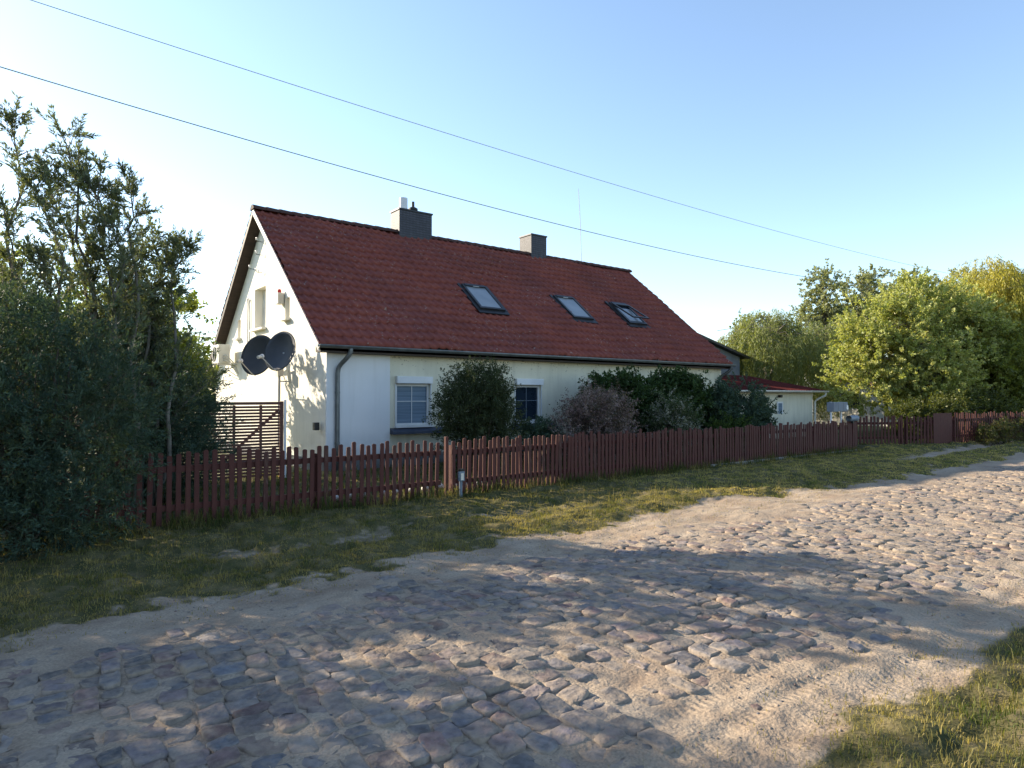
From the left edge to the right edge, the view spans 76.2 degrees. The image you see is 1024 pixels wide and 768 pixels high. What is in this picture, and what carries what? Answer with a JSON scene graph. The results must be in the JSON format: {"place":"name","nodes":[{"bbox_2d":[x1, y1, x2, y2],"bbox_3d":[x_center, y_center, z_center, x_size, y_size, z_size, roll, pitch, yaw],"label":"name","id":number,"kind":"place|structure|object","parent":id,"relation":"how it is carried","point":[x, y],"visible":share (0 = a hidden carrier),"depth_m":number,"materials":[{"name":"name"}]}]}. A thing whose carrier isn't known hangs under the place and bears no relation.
{"place":"outdoors","nodes":[
{"label":"outdoors","id":0,"kind":"place"},
{"bbox_2d":[0,66,888,287],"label":"overhead wire","id":1,"kind":"object","parent":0,"point":[374,175],"visible":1,"depth_m":11.11,"materials":[{"name":"black metal"}]},
{"bbox_2d":[31,0,974,278],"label":"overhead wire","id":2,"kind":"object","parent":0,"point":[399,118],"visible":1,"depth_m":11.44,"materials":[{"name":"black metal"}]},
{"bbox_2d":[0,408,1022,486],"bbox_3d":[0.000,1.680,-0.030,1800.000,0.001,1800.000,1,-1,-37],"label":"ground","id":3,"kind":"structure","parent":0,"point":[301,468],"depth_m":17.46,"materials":[{"name":"green plant"}]},
{"bbox_2d":[0,215,106,436],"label":"leafy tree","id":4,"kind":"object","parent":3,"relation":"on","point":[68,295],"visible":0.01,"depth_m":12.57,"materials":[{"name":"green plant"}]},
{"bbox_2d":[89,277,219,439],"bbox_3d":[-8.990,-0.294,16.138,3.329,4.720,2.586,1,-1,-37],"label":"young maple","id":5,"kind":"object","parent":3,"relation":"on","point":[192,305],"visible":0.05,"depth_m":16.27,"materials":[{"name":"green plant"}]},
{"bbox_2d":[206,197,735,470],"bbox_3d":[-1.300,-1.841,22.288,14.870,7.880,10.509,1,-1,-37],"label":"farmhouse","id":6,"kind":"object","parent":3,"relation":"on","point":[382,325],"visible":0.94,"depth_m":17.69,"materials":[{"name":"tile"}]},
{"bbox_2d":[212,344,238,375],"bbox_3d":[-8.649,-0.707,19.711,0.565,0.940,1.019,1,-1,-37],"label":"air conditioner","id":7,"kind":"object","parent":6,"relation":"attached to","point":[223,358],"visible":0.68,"depth_m":19.43,"materials":[{"name":"white plastic"}]},
{"bbox_2d":[275,289,283,304],"bbox_3d":[-5.832,-2.187,16.365,0.160,0.380,0.260,1,-1,-37],"label":"alarm box","id":8,"kind":"object","parent":6,"relation":"attached to","point":[279,297],"visible":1,"depth_m":16.28,"materials":[{"name":"white plastic"}]},
{"bbox_2d":[275,369,288,435],"bbox_3d":[-5.577,0.423,15.837,0.413,2.222,1.959,1,-1,-34],"label":"dish mast","id":9,"kind":"object","parent":6,"relation":"attached to","point":[279,373],"visible":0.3,"depth_m":15.84,"materials":[{"name":"metal"}]},
{"bbox_2d":[236,335,269,375],"bbox_3d":[-6.488,-0.723,16.262,0.922,1.043,0.860,1,-1,-37],"label":"satellite dish","id":10,"kind":"object","parent":9,"relation":"attached to","point":[253,349],"visible":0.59,"depth_m":16.50,"materials":[{"name":"metal"}]},
{"bbox_2d":[257,331,295,370],"bbox_3d":[-5.406,-0.749,14.696,0.840,0.924,0.777,1,-1,-37],"label":"satellite dish","id":11,"kind":"object","parent":9,"relation":"attached to","point":[280,350],"visible":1,"depth_m":14.90,"materials":[{"name":"metal"}]},
{"bbox_2d":[313,422,318,429],"bbox_3d":[-4.287,0.926,14.279,0.120,0.170,0.100,1,-1,-37],"label":"wall socket","id":12,"kind":"object","parent":6,"relation":"attached to","point":[315,425],"depth_m":14.24,"materials":[{"name":"black plastic"}]},
{"bbox_2d":[390,376,443,434],"bbox_3d":[-2.211,0.496,15.490,1.480,1.342,0.300,1,-1,-37],"label":"window","id":13,"kind":"structure","parent":6,"relation":"in","point":[411,398],"depth_m":15.46,"materials":[{"name":"white plastic"}]},
{"bbox_2d":[457,283,509,314],"bbox_3d":[-0.825,-2.431,18.649,1.060,0.984,1.195,1,-1,-37],"label":"roof window","id":14,"kind":"structure","parent":6,"relation":"in","point":[484,301],"depth_m":18.54,"materials":[{"name":"glass"}]},
{"bbox_2d":[512,379,557,429],"bbox_3d":[0.582,0.535,17.633,1.500,1.342,0.300,1,-1,-37],"label":"window","id":15,"kind":"structure","parent":6,"relation":"in","point":[529,388],"depth_m":17.64,"materials":[{"name":"white plastic"}]},
{"bbox_2d":[549,294,597,323],"bbox_3d":[1.952,-2.393,20.780,1.060,0.984,1.195,1,-1,-37],"label":"roof window","id":16,"kind":"structure","parent":6,"relation":"in","point":[569,303],"depth_m":20.69,"materials":[{"name":"glass"}]},
{"bbox_2d":[578,189,581,260],"bbox_3d":[2.598,-5.999,24.945,0.178,2.911,0.035,1,-1,-37],"label":"radio antenna","id":17,"kind":"object","parent":6,"relation":"attached to","point":[580,225],"visible":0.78,"depth_m":24.95,"materials":[{"name":"white metal"}]},
{"bbox_2d":[605,301,650,327],"bbox_3d":[3.963,-2.365,22.314,1.060,0.984,1.209,1,-1,-37],"label":"roof window","id":18,"kind":"structure","parent":6,"relation":"in","point":[625,311],"depth_m":22.13,"materials":[{"name":"glass"}]},
{"bbox_2d":[199,344,751,405],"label":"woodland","id":19,"kind":"object","parent":3,"relation":"on","point":[214,393],"depth_m":96.84,"materials":[{"name":"green plant"}]},
{"bbox_2d":[724,308,783,381],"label":"tall tree","id":20,"kind":"object","parent":3,"relation":"on","point":[738,322],"visible":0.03,"depth_m":63.75,"materials":[{"name":"green plant"}]},
{"bbox_2d":[722,375,828,438],"bbox_3d":[8.233,0.878,27.246,6.650,2.620,6.775,1,-1,-37],"label":"annex","id":21,"kind":"object","parent":3,"relation":"on","point":[794,402],"visible":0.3,"depth_m":25.95,"materials":[{"name":"white paint"}]},
{"bbox_2d":[777,402,782,413],"bbox_3d":[10.367,0.918,25.261,0.420,0.470,0.040,1,-1,-37],"label":"window","id":22,"kind":"structure","parent":21,"relation":"in","point":[779,404],"depth_m":25.23,"materials":[{"name":"white plastic"}]},
{"bbox_2d":[717,308,838,420],"bbox_3d":[14.760,-0.969,37.670,7.563,6.835,7.528,1,-1,-37],"label":"weeping willow","id":23,"kind":"object","parent":3,"relation":"on","point":[768,360],"visible":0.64,"depth_m":35.59,"materials":[{"name":"green plant"}]},
{"bbox_2d":[772,317,848,415],"bbox_3d":[19.171,-0.789,40.564,6.581,6.577,6.252,1,-1,-37],"label":"weeping willow","id":24,"kind":"object","parent":3,"relation":"on","point":[822,337],"visible":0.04,"depth_m":39.59,"materials":[{"name":"green plant"}]},
{"bbox_2d":[787,258,858,343],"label":"poplar","id":25,"kind":"object","parent":3,"relation":"on","point":[824,310],"visible":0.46,"depth_m":57.49,"materials":[{"name":"green plant"}]},
{"bbox_2d":[813,380,899,425],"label":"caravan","id":26,"kind":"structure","parent":3,"relation":"on","point":[853,411],"depth_m":37.03,"materials":[{"name":"white plastic"}]},
{"bbox_2d":[842,393,858,406],"bbox_3d":[19.298,0.868,37.235,0.027,0.900,1.000,1,-1,-37],"label":"window","id":27,"kind":"structure","parent":26,"relation":"in","point":[854,403],"depth_m":37.04,"materials":[{"name":"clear glass"}]},
{"bbox_2d":[830,263,895,354],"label":"tall tree","id":28,"kind":"object","parent":3,"relation":"on","point":[865,279],"visible":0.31,"depth_m":59.44,"materials":[{"name":"green plant"}]},
{"bbox_2d":[867,263,943,363],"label":"tall tree","id":29,"kind":"object","parent":3,"relation":"on","point":[935,279],"visible":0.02,"depth_m":54.77,"materials":[{"name":"green plant"}]},
{"bbox_2d":[938,265,988,290],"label":"tall tree","id":30,"kind":"object","parent":3,"relation":"on","point":[980,269],"visible":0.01,"depth_m":62.24,"materials":[{"name":"green plant"}]},
{"bbox_2d":[0,452,1023,767],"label":"road","id":31,"kind":"structure","parent":0,"point":[542,622],"depth_m":4.15,"materials":[{"name":"grey stone"}]},
{"bbox_2d":[167,471,1023,767],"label":"pebbles","id":32,"kind":"object","parent":31,"relation":"on","point":[655,671],"visible":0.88,"depth_m":4.73,"materials":[{"name":"grey stone"}]},
{"bbox_2d":[0,428,1023,767],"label":"grass verge","id":33,"kind":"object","parent":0,"point":[924,750],"depth_m":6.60,"materials":[{"name":"green plant"}]},
{"bbox_2d":[0,90,92,514],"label":"sea buckthorn","id":34,"kind":"object","parent":33,"relation":"on","point":[42,259],"visible":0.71,"depth_m":7.93,"materials":[{"name":"green plant"}]},
{"bbox_2d":[0,264,187,565],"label":"dense shrub","id":35,"kind":"object","parent":33,"relation":"on","point":[27,418],"visible":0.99,"depth_m":6.92,"materials":[{"name":"green plant"}]},
{"bbox_2d":[20,101,175,518],"bbox_3d":[-5.488,-0.815,8.694,1.756,5.597,1.513,1,-1,-37],"label":"sea buckthorn","id":36,"kind":"object","parent":33,"relation":"on","point":[75,167],"visible":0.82,"depth_m":8.57,"materials":[{"name":"green plant"}]},
{"bbox_2d":[3,278,247,506],"bbox_3d":[-5.729,0.209,9.607,3.516,3.787,2.692,1,-1,-37],"label":"dense shrub","id":37,"kind":"object","parent":33,"relation":"on","point":[181,430],"visible":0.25,"depth_m":9.66,"materials":[{"name":"green plant"}]},
{"bbox_2d":[101,215,234,506],"bbox_3d":[-4.966,-0.230,9.409,1.791,4.432,1.494,1,-1,-37],"label":"sea buckthorn","id":38,"kind":"object","parent":33,"relation":"on","point":[175,244],"visible":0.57,"depth_m":9.28,"materials":[{"name":"green plant"}]},
{"bbox_2d":[94,401,283,480],"bbox_3d":[-5.793,1.092,11.831,3.235,1.540,0.114,1,-1,-37],"label":"slatted screen","id":39,"kind":"object","parent":33,"relation":"on","point":[277,440],"visible":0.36,"depth_m":12.46,"materials":[{"name":"brown wood"}]},
{"bbox_2d":[0,440,440,542],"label":"picket fence","id":40,"kind":"object","parent":33,"relation":"on","point":[316,460],"visible":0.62,"depth_m":8.85,"materials":[{"name":"red paint"}]},
{"bbox_2d":[283,400,286,477],"bbox_3d":[-4.470,1.110,12.838,0.050,1.600,0.050,1,-1,-37],"label":"post","id":41,"kind":"object","parent":33,"relation":"on","point":[284,423],"visible":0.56,"depth_m":12.82,"materials":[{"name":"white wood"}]},
{"bbox_2d":[444,437,447,494],"bbox_3d":[-1.060,1.339,10.509,0.050,0.980,0.060,1,-1,-37],"label":"gate post","id":42,"kind":"object","parent":33,"relation":"on","point":[446,462],"visible":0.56,"depth_m":10.48,"materials":[{"name":"red paint"}]},
{"bbox_2d":[458,468,464,496],"bbox_3d":[-0.814,1.648,10.463,0.100,0.580,0.075,1,-1,-37],"label":"marker post","id":43,"kind":"object","parent":33,"relation":"on","point":[461,474],"visible":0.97,"depth_m":10.45,"materials":[{"name":"blue paint"}]},
{"bbox_2d":[422,354,533,471],"bbox_3d":[-0.690,0.689,13.745,2.026,2.719,2.292,-1,-1,38],"label":"round shrub","id":44,"kind":"object","parent":33,"relation":"on","point":[478,411],"visible":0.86,"depth_m":13.39,"materials":[{"name":"green plant"}]},
{"bbox_2d":[515,414,566,465],"bbox_3d":[0.703,1.399,15.125,1.325,1.454,1.657,-1,-1,34],"label":"shrub","id":45,"kind":"object","parent":33,"relation":"on","point":[541,429],"visible":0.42,"depth_m":14.82,"materials":[{"name":"green plant"}]},
{"bbox_2d":[544,375,646,464],"bbox_3d":[1.934,0.913,15.393,2.440,2.272,2.371,0,-1,-1],"label":"flowering shrub","id":46,"kind":"object","parent":33,"relation":"on","point":[595,412],"visible":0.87,"depth_m":15.09,"materials":[{"name":"pink plant"}]},
{"bbox_2d":[571,364,659,455],"bbox_3d":[2.828,0.745,17.425,2.604,2.690,2.040,1,-1,-37],"label":"lilac bush","id":47,"kind":"object","parent":33,"relation":"on","point":[629,381],"visible":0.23,"depth_m":17.07,"materials":[{"name":"green plant"}]},
{"bbox_2d":[449,420,856,493],"bbox_3d":[4.522,1.475,14.821,13.910,1.082,0.169,1,-1,-37],"label":"picket fence","id":48,"kind":"object","parent":33,"relation":"on","point":[823,436],"visible":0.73,"depth_m":13.14,"materials":[{"name":"red brown paint"},{"name":"wood"}]},
{"bbox_2d":[846,415,859,422],"bbox_3d":[9.784,1.014,18.749,0.470,0.225,0.169,1,-1,-37],"label":"newspaper tube","id":49,"kind":"object","parent":48,"relation":"on","point":[852,418],"visible":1,"depth_m":18.72,"materials":[{"name":"blue paint"}]},
{"bbox_2d":[638,385,706,456],"bbox_3d":[4.165,1.039,16.913,2.015,2.063,1.648,1,-1,-37],"label":"flowering shrub","id":50,"kind":"object","parent":33,"relation":"on","point":[674,418],"visible":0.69,"depth_m":16.69,"materials":[{"name":"green plant"}]},
{"bbox_2d":[637,364,721,446],"bbox_3d":[4.703,0.772,18.746,3.404,2.699,2.283,1,-1,-37],"label":"lilac bush","id":51,"kind":"object","parent":33,"relation":"on","point":[689,383],"visible":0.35,"depth_m":18.20,"materials":[{"name":"green plant"}]},
{"bbox_2d":[700,409,760,452],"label":"shrub","id":52,"kind":"object","parent":33,"relation":"on","point":[716,424],"visible":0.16,"depth_m":17.66,"materials":[{"name":"green plant"}]},
{"bbox_2d":[701,371,785,449],"bbox_3d":[6.642,0.931,19.449,3.274,2.653,2.396,1,-1,-37],"label":"dense shrub","id":53,"kind":"object","parent":33,"relation":"on","point":[728,400],"visible":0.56,"depth_m":18.89,"materials":[{"name":"green plant"}]},
{"bbox_2d":[827,402,847,422],"bbox_3d":[9.642,1.286,19.315,0.860,1.520,0.220,1,-1,-37],"label":"letterbox stand","id":54,"kind":"object","parent":33,"relation":"on","point":[840,407],"visible":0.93,"depth_m":19.13,"materials":[{"name":"grey metal"}]},
{"bbox_2d":[834,403,837,410],"bbox_3d":[9.475,0.672,19.084,0.260,0.250,0.008,1,-1,-37],"label":"door","id":55,"kind":"structure","parent":54,"relation":"in","point":[835,404],"depth_m":19.07,"materials":[{"name":"grey metal"}]},
{"bbox_2d":[839,403,842,410],"bbox_3d":[9.701,0.675,19.257,0.260,0.250,0.008,1,-1,-37],"label":"door","id":56,"kind":"structure","parent":54,"relation":"in","point":[840,404],"depth_m":19.26,"materials":[{"name":"grey metal"}]},
{"bbox_2d":[843,403,847,410],"bbox_3d":[9.927,0.678,19.431,0.260,0.250,0.008,1,-1,-37],"label":"door","id":57,"kind":"structure","parent":54,"relation":"in","point":[844,404],"depth_m":19.39,"materials":[{"name":"grey metal"}]},
{"bbox_2d":[857,415,903,443],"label":"garden gate","id":58,"kind":"structure","parent":33,"relation":"on","point":[899,437],"depth_m":21.55,"materials":[{"name":"red paint"}]},
{"bbox_2d":[811,270,1023,424],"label":"broad tree","id":59,"kind":"object","parent":33,"relation":"on","point":[917,365],"visible":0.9,"depth_m":27.29,"materials":[{"name":"green plant"}]},
{"bbox_2d":[904,415,932,443],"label":"garden gate","id":60,"kind":"structure","parent":33,"relation":"on","point":[927,437],"depth_m":21.71,"materials":[{"name":"red paint"}]},
{"bbox_2d":[932,413,951,443],"bbox_3d":[14.504,1.495,22.014,1.050,1.040,0.065,1,-1,-27],"label":"fence panel","id":61,"kind":"object","parent":33,"relation":"on","point":[942,428],"visible":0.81,"depth_m":21.97,"materials":[{"name":"red paint"}]},
{"bbox_2d":[883,385,1022,440],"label":"hedge bush","id":62,"kind":"object","parent":33,"relation":"on","point":[997,402],"visible":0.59,"depth_m":24.28,"materials":[{"name":"green plant"}]},
{"bbox_2d":[917,254,1023,402],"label":"weeping willow","id":63,"kind":"object","parent":33,"relation":"on","point":[1009,286],"visible":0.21,"depth_m":30.23,"materials":[{"name":"green plant"}]},
{"bbox_2d":[934,310,1023,416],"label":"broad tree","id":64,"kind":"object","parent":33,"relation":"on","point":[1014,381],"visible":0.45,"depth_m":27.56,"materials":[{"name":"green plant"}]},
{"bbox_2d":[952,411,1023,442],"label":"picket fence","id":65,"kind":"object","parent":33,"relation":"on","point":[989,418],"visible":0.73,"depth_m":22.71,"materials":[{"name":"red paint"}]},
{"bbox_2d":[971,411,1023,445],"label":"weed clump","id":66,"kind":"object","parent":33,"relation":"on","point":[992,432],"visible":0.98,"depth_m":22.70,"materials":[{"name":"green plant"}]},
{"bbox_2d":[0,0,1023,388],"label":"sky","id":67,"kind":"structure","parent":0,"point":[893,130],"materials":[{"name":"blue"}]},
{"bbox_2d":[700,334,749,374],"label":"barn","id":68,"kind":"structure","parent":0,"point":[733,356],"depth_m":34.54,"materials":[{"name":"metal"}]}
]}

